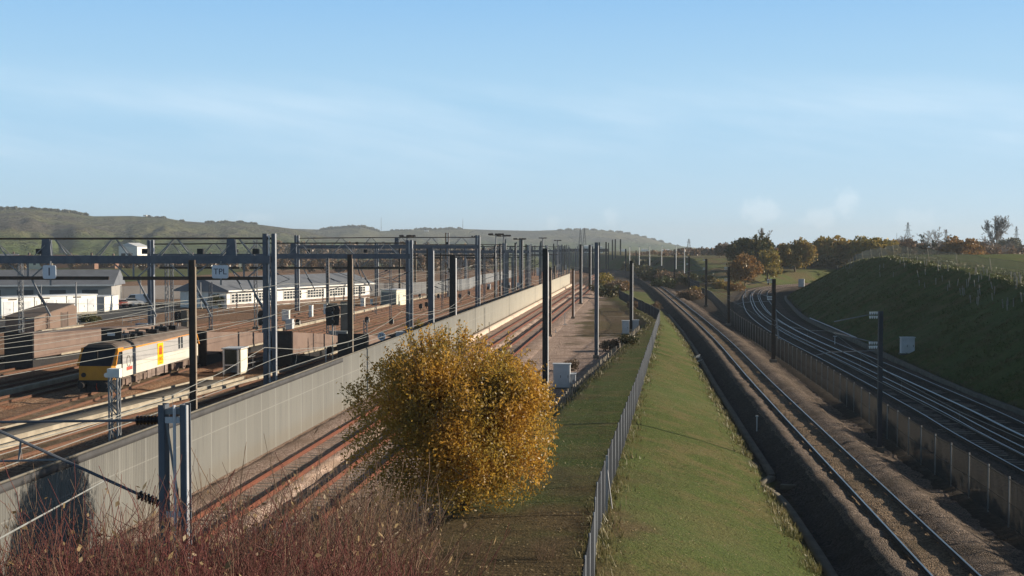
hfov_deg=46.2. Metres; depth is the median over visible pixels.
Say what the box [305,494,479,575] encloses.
twiggy bush
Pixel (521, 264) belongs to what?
catenary mast
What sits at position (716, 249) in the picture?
tree
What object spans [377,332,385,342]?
speed sign
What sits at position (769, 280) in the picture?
cantilever tube
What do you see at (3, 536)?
overhead wire
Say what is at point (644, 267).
shrub
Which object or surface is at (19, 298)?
catenary mast
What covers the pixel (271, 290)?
lattice mast
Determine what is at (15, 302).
door
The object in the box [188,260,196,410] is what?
catenary mast
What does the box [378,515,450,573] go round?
twiggy bush
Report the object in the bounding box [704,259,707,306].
catenary mast
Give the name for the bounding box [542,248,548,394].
catenary mast
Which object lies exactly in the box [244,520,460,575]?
twiggy bush
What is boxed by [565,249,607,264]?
road bridge
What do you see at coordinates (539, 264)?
catenary mast
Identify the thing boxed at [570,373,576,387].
cabinet
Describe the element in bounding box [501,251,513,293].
catenary mast
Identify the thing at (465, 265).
portal gantry
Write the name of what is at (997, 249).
hedge shrub
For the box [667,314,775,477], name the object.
cable trough
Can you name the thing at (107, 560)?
twiggy bush
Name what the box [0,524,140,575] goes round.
twiggy bush
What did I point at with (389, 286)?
lattice mast
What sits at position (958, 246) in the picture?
tree
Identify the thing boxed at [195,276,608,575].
railway track
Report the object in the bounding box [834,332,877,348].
cantilever tube
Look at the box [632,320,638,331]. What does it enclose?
cabinet
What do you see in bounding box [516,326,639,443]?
post fence
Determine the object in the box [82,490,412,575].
twiggy bush
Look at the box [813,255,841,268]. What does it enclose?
tree
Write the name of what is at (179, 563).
twiggy bush
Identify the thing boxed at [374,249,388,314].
lattice mast
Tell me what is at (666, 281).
shrub
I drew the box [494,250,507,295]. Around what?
catenary mast
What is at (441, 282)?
lattice mast
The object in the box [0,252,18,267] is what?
house
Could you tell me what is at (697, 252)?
woodland
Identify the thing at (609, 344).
shrub
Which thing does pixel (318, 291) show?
window
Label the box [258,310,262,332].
signal
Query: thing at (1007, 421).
railway track
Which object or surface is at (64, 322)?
door
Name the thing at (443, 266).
lattice mast
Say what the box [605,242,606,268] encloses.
catenary mast
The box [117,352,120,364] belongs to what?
side window
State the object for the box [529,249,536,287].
lattice mast
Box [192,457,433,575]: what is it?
twiggy bush
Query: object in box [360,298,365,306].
cabinet
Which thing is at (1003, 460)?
railway track
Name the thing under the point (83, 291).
window
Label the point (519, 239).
floodlight mast
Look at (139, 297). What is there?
van
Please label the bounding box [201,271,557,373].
railway track
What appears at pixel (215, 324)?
railway track
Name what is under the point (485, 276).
lattice mast
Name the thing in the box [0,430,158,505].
cantilever tube
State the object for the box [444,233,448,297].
catenary mast
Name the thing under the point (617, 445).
fence
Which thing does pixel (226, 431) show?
barrier wall
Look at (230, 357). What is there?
window
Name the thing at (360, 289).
window
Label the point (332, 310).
signal
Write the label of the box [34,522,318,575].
twiggy bush
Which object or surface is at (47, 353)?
freight wagon
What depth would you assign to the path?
77.00 m
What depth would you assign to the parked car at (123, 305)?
211.12 m
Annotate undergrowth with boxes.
[0,255,498,271]
[619,258,659,270]
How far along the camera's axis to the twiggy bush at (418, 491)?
24.20 m
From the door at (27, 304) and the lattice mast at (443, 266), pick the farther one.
the lattice mast at (443, 266)
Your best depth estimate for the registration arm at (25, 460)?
21.60 m
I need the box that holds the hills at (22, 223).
[0,209,348,255]
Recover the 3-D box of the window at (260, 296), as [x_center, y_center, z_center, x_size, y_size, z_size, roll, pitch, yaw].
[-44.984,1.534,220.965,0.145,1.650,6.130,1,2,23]
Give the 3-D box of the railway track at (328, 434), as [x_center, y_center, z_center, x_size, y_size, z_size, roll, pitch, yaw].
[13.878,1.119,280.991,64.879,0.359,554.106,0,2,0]
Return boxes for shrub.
[79,314,102,322]
[210,294,223,308]
[414,318,424,328]
[563,359,579,370]
[589,282,606,292]
[593,283,621,296]
[598,339,622,350]
[599,272,614,284]
[605,279,628,295]
[616,333,638,344]
[626,263,653,271]
[626,301,637,309]
[635,267,669,280]
[650,275,678,287]
[650,301,661,308]
[653,268,685,283]
[675,272,698,285]
[675,289,704,299]
[687,286,707,293]
[698,273,718,282]
[711,279,730,288]
[723,281,747,290]
[984,243,1002,254]
[1007,250,1022,253]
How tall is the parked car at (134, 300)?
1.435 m
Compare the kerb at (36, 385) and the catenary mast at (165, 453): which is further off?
the kerb at (36, 385)
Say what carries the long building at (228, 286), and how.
on the ground at (664, 444)
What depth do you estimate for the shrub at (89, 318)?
170.44 m
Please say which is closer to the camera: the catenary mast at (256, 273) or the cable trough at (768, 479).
the cable trough at (768, 479)
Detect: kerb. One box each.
[0,292,446,395]
[0,350,337,450]
[0,376,212,428]
[0,376,244,443]
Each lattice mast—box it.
[270,251,289,328]
[326,258,345,333]
[338,247,354,320]
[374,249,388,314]
[376,252,391,318]
[392,248,412,330]
[441,260,448,308]
[442,256,446,297]
[457,249,466,279]
[483,262,496,304]
[484,257,492,295]
[517,260,526,288]
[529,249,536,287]
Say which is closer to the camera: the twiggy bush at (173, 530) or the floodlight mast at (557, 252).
the twiggy bush at (173, 530)
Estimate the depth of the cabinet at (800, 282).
324.63 m
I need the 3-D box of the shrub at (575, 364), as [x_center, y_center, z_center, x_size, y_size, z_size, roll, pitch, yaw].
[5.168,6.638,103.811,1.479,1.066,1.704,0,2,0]
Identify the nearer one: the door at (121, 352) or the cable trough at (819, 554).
the cable trough at (819, 554)
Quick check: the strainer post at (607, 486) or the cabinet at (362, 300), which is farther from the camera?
the cabinet at (362, 300)
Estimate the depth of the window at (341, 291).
243.19 m
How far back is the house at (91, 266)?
600.41 m
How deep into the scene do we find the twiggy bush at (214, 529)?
17.39 m
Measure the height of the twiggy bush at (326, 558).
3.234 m
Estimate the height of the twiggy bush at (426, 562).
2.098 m
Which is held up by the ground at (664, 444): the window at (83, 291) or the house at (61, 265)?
the house at (61, 265)
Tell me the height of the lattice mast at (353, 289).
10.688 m
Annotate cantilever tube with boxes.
[0,415,157,424]
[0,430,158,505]
[747,279,771,284]
[834,312,877,321]
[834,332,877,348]
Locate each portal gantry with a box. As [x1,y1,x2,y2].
[0,234,277,384]
[147,240,412,332]
[294,235,479,310]
[375,243,504,295]
[434,245,529,286]
[464,245,547,278]
[497,246,560,275]
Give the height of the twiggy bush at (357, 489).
3.190 m
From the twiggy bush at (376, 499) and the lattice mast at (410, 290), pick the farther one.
the lattice mast at (410, 290)
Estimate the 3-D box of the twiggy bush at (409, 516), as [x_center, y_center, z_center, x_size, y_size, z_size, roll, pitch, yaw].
[-3.577,8.221,42.194,3.907,2.468,3.060,0,2,-15]
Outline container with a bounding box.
[97,295,118,311]
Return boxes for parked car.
[119,299,133,306]
[119,300,127,307]
[125,298,143,305]
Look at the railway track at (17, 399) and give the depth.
88.54 m
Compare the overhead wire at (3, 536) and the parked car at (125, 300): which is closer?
the overhead wire at (3, 536)
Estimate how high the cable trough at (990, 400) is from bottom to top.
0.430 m
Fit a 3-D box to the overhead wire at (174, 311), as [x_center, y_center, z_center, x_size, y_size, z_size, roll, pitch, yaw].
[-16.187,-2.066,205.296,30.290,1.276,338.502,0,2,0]
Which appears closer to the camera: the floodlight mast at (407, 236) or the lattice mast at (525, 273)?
the floodlight mast at (407, 236)
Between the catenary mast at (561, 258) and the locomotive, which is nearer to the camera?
the locomotive
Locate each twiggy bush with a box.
[0,455,290,575]
[0,465,258,575]
[0,484,212,575]
[0,485,247,575]
[0,496,276,575]
[0,499,248,575]
[0,509,210,575]
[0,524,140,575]
[1,467,349,575]
[1,473,224,575]
[1,495,164,575]
[2,465,320,575]
[3,482,228,575]
[4,507,209,575]
[27,498,388,575]
[29,504,313,575]
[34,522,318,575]
[39,488,479,575]
[40,490,308,575]
[42,464,392,575]
[47,530,358,575]
[68,453,448,575]
[68,477,415,575]
[76,466,436,575]
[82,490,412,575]
[110,464,510,575]
[115,428,413,575]
[155,508,461,575]
[162,498,496,575]
[177,491,440,575]
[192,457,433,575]
[210,447,458,575]
[227,443,452,574]
[230,487,494,575]
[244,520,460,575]
[251,478,444,575]
[261,452,455,573]
[298,469,450,575]
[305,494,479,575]
[311,514,488,575]
[320,468,419,538]
[325,466,422,529]
[351,488,459,571]
[358,490,448,548]
[377,544,459,575]
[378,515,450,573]
[457,527,490,557]
[528,534,568,560]
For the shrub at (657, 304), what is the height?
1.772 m
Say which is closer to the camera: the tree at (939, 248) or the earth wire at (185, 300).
the earth wire at (185, 300)
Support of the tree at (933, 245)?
on the ground at (664, 444)
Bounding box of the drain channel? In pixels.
[397,505,442,538]
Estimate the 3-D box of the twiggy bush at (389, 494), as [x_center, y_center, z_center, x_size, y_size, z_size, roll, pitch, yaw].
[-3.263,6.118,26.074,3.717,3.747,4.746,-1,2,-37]
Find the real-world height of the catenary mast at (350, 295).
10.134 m
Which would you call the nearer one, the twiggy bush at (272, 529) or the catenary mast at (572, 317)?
the twiggy bush at (272, 529)
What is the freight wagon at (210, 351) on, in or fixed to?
on the railway track at (92, 398)
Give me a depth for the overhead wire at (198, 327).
76.64 m
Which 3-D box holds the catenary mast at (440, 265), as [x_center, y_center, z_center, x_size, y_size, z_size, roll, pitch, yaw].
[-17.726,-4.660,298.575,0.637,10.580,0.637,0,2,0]
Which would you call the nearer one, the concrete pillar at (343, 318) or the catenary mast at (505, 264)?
the concrete pillar at (343, 318)
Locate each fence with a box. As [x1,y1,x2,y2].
[120,270,510,298]
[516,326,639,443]
[582,267,698,287]
[582,290,659,575]
[695,285,1023,536]
[852,245,1023,277]
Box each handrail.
[122,314,145,324]
[248,354,261,367]
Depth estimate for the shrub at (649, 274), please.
378.14 m
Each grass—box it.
[787,253,1023,408]
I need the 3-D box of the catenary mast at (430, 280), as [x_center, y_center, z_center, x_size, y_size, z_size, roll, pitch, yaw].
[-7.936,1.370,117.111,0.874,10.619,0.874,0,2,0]
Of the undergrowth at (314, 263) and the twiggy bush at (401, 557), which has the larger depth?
the undergrowth at (314, 263)
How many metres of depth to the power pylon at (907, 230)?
798.68 m
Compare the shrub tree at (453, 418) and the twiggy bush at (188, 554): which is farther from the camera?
the shrub tree at (453, 418)
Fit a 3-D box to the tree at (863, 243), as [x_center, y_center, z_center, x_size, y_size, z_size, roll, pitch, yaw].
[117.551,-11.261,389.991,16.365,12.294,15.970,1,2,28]
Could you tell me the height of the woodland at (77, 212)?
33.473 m
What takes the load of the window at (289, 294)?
in the long building at (228, 286)
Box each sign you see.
[43,261,55,284]
[212,261,228,284]
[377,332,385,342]
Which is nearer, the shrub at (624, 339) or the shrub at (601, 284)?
the shrub at (624, 339)
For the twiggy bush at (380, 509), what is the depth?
43.69 m
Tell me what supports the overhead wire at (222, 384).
hanging from the portal gantry at (292, 254)
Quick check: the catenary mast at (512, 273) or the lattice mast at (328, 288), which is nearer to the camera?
the lattice mast at (328, 288)
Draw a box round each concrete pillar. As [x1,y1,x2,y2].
[181,310,187,326]
[340,301,347,330]
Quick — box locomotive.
[77,323,199,391]
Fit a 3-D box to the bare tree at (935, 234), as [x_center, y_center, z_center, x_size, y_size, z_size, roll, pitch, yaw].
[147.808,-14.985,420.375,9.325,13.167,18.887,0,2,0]
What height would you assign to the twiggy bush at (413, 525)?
2.628 m
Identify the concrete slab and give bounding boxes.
[780,484,795,489]
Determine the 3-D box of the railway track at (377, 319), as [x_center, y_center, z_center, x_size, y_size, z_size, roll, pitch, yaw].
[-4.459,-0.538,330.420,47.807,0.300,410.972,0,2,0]
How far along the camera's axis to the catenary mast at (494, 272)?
251.06 m
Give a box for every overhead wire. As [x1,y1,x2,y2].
[0,264,498,326]
[0,267,582,468]
[0,272,528,376]
[0,480,105,538]
[1,263,532,356]
[2,264,490,339]
[3,267,504,343]
[655,267,1023,455]
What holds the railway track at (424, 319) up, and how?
on the ground at (664, 444)
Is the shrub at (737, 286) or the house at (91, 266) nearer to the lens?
the shrub at (737, 286)
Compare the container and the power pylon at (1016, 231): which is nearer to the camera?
the container
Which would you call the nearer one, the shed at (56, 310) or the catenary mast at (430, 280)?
the catenary mast at (430, 280)
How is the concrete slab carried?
on the ground at (664, 444)
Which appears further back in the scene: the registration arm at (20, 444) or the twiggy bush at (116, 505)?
the registration arm at (20, 444)
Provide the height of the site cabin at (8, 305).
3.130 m
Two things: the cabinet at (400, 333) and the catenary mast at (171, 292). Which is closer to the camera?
the cabinet at (400, 333)
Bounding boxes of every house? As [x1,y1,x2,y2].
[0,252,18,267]
[25,255,41,268]
[53,253,71,267]
[71,253,97,268]
[98,254,121,268]
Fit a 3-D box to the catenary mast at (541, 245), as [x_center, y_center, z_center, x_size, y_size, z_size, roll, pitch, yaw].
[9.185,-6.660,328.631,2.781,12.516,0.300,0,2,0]
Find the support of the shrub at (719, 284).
on the ground at (664, 444)
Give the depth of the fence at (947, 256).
162.33 m
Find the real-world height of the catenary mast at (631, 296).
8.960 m
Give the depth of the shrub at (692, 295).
249.89 m
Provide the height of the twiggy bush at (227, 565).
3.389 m
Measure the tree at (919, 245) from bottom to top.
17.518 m
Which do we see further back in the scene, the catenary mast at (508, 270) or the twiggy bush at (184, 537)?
the catenary mast at (508, 270)
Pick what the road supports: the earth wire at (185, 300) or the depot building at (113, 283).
the depot building at (113, 283)
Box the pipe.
[810,318,856,337]
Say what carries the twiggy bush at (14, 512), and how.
on the ground at (664, 444)
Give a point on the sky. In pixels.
(708, 123)
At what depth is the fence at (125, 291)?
271.07 m
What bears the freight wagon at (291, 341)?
on the railway track at (424, 319)
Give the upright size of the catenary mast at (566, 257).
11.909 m
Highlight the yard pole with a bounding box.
[75,282,78,324]
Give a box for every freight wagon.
[4,324,164,369]
[186,331,262,365]
[270,331,337,366]
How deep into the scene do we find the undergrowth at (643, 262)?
509.67 m
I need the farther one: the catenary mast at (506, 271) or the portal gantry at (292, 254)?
the catenary mast at (506, 271)
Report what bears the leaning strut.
on the ground at (664, 444)
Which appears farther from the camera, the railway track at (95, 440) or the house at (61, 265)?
the house at (61, 265)
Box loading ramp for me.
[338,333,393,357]
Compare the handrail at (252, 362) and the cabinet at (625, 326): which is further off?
the cabinet at (625, 326)
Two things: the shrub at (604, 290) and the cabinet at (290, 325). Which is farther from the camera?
the shrub at (604, 290)
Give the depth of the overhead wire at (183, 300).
107.06 m
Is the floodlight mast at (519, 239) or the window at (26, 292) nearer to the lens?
the window at (26, 292)
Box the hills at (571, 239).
[297,227,697,253]
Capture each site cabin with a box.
[0,296,34,317]
[24,294,66,305]
[53,293,97,313]
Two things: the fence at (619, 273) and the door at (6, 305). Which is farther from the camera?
the fence at (619, 273)
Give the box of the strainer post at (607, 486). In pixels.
[605,455,612,514]
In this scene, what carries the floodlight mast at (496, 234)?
on the ground at (664, 444)
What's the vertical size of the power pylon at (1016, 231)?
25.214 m
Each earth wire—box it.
[0,259,537,320]
[0,272,558,454]
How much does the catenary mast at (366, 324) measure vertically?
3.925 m
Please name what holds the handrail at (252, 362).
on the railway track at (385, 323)
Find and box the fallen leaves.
[426,347,803,575]
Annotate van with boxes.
[128,294,147,305]
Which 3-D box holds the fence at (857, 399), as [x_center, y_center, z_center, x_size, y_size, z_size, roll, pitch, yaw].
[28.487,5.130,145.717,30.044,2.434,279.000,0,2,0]
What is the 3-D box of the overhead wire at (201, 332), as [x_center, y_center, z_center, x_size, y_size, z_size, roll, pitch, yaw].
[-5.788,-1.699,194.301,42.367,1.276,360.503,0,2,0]
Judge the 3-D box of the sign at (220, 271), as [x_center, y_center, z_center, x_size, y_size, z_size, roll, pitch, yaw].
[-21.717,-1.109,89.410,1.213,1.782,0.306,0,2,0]
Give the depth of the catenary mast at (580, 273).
224.22 m
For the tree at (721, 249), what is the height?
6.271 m
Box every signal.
[174,311,180,325]
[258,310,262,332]
[325,303,339,350]
[327,346,331,355]
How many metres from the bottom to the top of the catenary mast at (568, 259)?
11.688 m
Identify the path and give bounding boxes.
[0,380,225,437]
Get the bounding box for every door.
[3,302,10,315]
[13,301,20,311]
[24,301,30,309]
[62,312,67,326]
[78,299,84,311]
[87,298,94,311]
[121,352,122,375]
[381,292,388,304]
[390,292,395,304]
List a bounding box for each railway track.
[0,270,578,474]
[0,272,535,410]
[0,274,535,429]
[0,291,434,389]
[0,307,339,380]
[0,321,241,367]
[56,274,601,575]
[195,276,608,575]
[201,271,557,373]
[255,272,565,368]
[309,275,537,333]
[633,276,1023,575]
[733,283,1023,501]
[756,283,1023,446]
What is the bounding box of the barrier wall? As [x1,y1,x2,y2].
[0,273,571,575]
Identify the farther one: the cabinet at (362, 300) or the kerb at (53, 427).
the cabinet at (362, 300)
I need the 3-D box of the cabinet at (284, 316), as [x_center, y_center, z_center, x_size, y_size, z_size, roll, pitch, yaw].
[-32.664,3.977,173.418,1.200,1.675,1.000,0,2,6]
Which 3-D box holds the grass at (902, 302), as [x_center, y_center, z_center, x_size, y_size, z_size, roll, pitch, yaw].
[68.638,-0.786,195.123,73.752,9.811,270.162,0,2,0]
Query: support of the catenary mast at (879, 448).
on the railway track at (865, 506)
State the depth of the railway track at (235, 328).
108.90 m
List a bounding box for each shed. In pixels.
[3,303,83,331]
[118,243,146,265]
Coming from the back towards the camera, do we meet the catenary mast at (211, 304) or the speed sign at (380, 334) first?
the catenary mast at (211, 304)
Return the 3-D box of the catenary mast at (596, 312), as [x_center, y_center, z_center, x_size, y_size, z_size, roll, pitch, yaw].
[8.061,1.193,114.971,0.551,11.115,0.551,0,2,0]
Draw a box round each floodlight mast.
[399,235,415,239]
[488,233,503,293]
[497,235,510,277]
[513,238,525,282]
[554,240,561,269]
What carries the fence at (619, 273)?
on the ground at (664, 444)
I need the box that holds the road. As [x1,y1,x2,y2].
[0,302,183,327]
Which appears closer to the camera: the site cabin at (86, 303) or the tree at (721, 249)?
the site cabin at (86, 303)
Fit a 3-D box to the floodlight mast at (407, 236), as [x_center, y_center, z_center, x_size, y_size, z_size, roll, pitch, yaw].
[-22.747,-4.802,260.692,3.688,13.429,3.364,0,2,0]
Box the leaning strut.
[776,313,778,338]
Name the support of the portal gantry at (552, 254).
on the ground at (664, 444)
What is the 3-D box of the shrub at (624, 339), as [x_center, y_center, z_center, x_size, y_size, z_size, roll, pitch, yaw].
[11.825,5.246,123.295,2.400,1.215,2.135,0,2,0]
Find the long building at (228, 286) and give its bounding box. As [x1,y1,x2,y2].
[174,273,375,307]
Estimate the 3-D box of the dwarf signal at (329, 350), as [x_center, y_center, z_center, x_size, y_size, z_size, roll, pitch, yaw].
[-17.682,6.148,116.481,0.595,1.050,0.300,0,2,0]
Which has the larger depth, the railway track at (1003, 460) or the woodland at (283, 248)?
the woodland at (283, 248)
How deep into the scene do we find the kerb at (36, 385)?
94.49 m
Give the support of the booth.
on the ground at (664, 444)
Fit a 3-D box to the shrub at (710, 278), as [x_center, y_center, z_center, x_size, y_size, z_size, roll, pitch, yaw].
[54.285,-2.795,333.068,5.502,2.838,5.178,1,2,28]
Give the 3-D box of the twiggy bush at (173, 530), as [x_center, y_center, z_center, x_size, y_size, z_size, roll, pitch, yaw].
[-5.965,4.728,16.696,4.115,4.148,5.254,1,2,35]
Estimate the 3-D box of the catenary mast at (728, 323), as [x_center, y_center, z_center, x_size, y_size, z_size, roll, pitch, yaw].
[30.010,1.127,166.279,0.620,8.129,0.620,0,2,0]
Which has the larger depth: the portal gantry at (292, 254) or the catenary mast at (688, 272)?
the catenary mast at (688, 272)
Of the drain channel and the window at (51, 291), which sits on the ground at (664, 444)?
the drain channel
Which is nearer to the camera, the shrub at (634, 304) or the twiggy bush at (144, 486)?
the twiggy bush at (144, 486)
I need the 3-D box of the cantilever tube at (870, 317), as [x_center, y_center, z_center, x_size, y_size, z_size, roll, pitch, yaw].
[18.329,1.540,63.886,2.411,0.548,0.130,0,2,-2]
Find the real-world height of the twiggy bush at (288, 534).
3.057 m
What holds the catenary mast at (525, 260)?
on the ground at (664, 444)
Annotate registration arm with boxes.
[0,459,57,461]
[18,442,21,459]
[816,350,874,355]
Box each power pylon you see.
[904,222,911,238]
[1013,226,1019,241]
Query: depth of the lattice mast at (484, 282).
204.52 m
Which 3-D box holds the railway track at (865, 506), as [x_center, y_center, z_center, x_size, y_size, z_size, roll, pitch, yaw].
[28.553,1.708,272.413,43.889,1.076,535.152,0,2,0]
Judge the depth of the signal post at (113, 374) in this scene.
49.02 m
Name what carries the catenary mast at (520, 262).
on the ground at (664, 444)
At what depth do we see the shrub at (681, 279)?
333.33 m
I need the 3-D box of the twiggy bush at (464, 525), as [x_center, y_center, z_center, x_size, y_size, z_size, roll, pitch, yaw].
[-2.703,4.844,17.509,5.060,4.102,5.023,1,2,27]
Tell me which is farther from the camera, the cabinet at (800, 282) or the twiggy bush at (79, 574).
the cabinet at (800, 282)
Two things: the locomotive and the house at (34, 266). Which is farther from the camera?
the house at (34, 266)
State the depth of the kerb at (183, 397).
78.18 m
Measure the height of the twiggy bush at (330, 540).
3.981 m
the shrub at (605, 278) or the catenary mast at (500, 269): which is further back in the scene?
the shrub at (605, 278)
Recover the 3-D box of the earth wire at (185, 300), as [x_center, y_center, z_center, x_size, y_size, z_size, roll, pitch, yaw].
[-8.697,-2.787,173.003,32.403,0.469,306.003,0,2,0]
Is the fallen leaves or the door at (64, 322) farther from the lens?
the door at (64, 322)
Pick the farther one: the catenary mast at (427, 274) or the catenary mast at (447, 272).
the catenary mast at (447, 272)
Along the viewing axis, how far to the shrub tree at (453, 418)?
39.46 m
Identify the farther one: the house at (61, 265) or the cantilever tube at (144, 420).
the house at (61, 265)
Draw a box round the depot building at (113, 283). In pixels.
[0,269,124,298]
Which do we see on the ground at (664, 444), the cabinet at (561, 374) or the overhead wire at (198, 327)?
the cabinet at (561, 374)
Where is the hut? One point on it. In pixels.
(385, 292)
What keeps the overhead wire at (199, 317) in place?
hanging from the portal gantry at (527, 251)
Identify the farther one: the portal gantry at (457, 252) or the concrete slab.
the portal gantry at (457, 252)
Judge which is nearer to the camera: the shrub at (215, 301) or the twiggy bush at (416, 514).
the twiggy bush at (416, 514)
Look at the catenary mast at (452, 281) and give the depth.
127.27 m
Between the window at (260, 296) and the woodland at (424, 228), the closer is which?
the window at (260, 296)
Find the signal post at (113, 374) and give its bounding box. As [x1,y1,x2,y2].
[107,368,122,441]
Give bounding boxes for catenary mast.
[17,264,23,332]
[158,403,191,573]
[164,264,168,324]
[170,264,173,324]
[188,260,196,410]
[207,282,213,330]
[252,240,258,328]
[347,254,352,353]
[363,320,367,333]
[398,249,400,287]
[414,241,415,293]
[426,249,427,298]
[428,248,433,323]
[440,249,441,280]
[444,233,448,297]
[449,255,456,316]
[482,245,483,283]
[494,239,505,296]
[494,245,495,297]
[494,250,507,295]
[499,244,500,295]
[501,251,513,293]
[508,240,520,290]
[508,242,516,282]
[508,250,519,294]
[511,257,522,290]
[514,243,516,290]
[521,240,522,288]
[525,244,526,285]
[539,246,541,283]
[540,241,550,283]
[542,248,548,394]
[549,267,551,336]
[551,245,558,276]
[555,247,560,277]
[561,244,568,275]
[566,245,571,273]
[568,245,573,273]
[571,269,574,318]
[578,244,582,303]
[588,245,590,290]
[593,242,598,358]
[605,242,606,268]
[629,261,632,331]
[688,256,689,289]
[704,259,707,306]
[726,267,730,325]
[769,279,776,362]
[874,311,883,452]
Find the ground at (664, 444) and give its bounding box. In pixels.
[0,250,1023,575]
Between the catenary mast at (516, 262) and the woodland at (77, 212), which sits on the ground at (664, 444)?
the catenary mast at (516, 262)
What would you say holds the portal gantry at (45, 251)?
on the ground at (664, 444)
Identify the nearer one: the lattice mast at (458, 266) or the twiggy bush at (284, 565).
the twiggy bush at (284, 565)
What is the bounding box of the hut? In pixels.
[380,288,405,304]
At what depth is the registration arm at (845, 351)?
63.96 m
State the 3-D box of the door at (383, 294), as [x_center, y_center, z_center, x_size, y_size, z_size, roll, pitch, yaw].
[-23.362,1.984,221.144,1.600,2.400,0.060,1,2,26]
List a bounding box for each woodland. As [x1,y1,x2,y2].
[0,206,257,224]
[270,240,507,259]
[319,225,679,245]
[628,246,725,255]
[925,241,1023,253]
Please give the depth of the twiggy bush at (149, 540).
15.85 m
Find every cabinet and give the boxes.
[281,310,289,320]
[285,319,293,329]
[308,305,312,317]
[328,331,347,335]
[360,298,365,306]
[396,331,406,335]
[552,363,570,388]
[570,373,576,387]
[621,320,629,334]
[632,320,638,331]
[798,279,803,286]
[898,337,915,354]
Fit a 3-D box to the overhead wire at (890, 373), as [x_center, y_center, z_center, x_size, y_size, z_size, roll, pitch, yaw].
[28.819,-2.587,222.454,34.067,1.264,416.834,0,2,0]
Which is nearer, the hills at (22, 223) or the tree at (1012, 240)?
the tree at (1012, 240)
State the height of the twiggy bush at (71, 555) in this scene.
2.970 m
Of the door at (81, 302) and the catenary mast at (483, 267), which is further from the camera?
the catenary mast at (483, 267)
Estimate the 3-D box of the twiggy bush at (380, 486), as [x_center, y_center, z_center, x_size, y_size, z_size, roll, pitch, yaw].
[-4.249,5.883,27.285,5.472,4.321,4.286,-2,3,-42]
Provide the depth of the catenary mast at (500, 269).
261.40 m
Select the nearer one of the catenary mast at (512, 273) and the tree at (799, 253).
the catenary mast at (512, 273)
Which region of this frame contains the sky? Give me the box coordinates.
[0,0,1023,248]
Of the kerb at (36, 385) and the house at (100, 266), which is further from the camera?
the house at (100, 266)
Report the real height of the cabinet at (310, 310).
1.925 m
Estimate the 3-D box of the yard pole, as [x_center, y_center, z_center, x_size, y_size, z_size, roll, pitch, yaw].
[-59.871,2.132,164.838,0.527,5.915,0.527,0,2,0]
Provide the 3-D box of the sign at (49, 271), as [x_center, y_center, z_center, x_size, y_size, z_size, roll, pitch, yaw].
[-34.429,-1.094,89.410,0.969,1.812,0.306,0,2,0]
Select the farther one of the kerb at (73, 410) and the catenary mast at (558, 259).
the catenary mast at (558, 259)
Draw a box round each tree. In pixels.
[336,319,563,518]
[713,243,724,256]
[717,242,733,255]
[723,233,779,266]
[726,252,763,285]
[755,246,783,284]
[758,228,772,239]
[776,236,817,271]
[812,235,858,264]
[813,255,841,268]
[846,235,898,261]
[890,238,916,253]
[915,234,928,254]
[917,227,951,248]
[924,239,937,254]
[930,239,950,254]
[940,235,989,254]
[969,238,991,252]
[978,215,1014,252]
[997,237,1021,247]
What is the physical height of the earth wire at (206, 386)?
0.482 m
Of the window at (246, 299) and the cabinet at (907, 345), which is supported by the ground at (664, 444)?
the cabinet at (907, 345)
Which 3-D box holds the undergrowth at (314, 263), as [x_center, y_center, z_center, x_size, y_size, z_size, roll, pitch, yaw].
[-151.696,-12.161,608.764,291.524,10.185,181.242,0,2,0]
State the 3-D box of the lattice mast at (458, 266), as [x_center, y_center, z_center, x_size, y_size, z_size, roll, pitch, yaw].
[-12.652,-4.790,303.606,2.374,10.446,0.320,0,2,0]
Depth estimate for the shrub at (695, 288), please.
269.59 m
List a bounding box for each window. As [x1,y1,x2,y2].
[17,290,32,295]
[50,290,65,293]
[82,290,97,293]
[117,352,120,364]
[223,349,238,374]
[231,293,251,302]
[258,291,277,300]
[283,290,301,299]
[307,289,323,297]
[329,287,344,296]
[353,286,364,294]
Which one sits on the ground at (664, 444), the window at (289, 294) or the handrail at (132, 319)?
the handrail at (132, 319)
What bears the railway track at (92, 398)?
on the ground at (664, 444)
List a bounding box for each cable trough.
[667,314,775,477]
[761,475,774,483]
[762,484,837,575]
[785,296,1023,416]
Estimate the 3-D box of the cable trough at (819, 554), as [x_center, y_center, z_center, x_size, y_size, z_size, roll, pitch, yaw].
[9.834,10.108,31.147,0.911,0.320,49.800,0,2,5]
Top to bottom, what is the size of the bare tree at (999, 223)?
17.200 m
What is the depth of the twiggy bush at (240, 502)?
24.16 m
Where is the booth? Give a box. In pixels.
[221,346,248,374]
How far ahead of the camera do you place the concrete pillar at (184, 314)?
155.74 m
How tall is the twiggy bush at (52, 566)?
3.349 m
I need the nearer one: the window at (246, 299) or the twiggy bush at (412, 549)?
the twiggy bush at (412, 549)

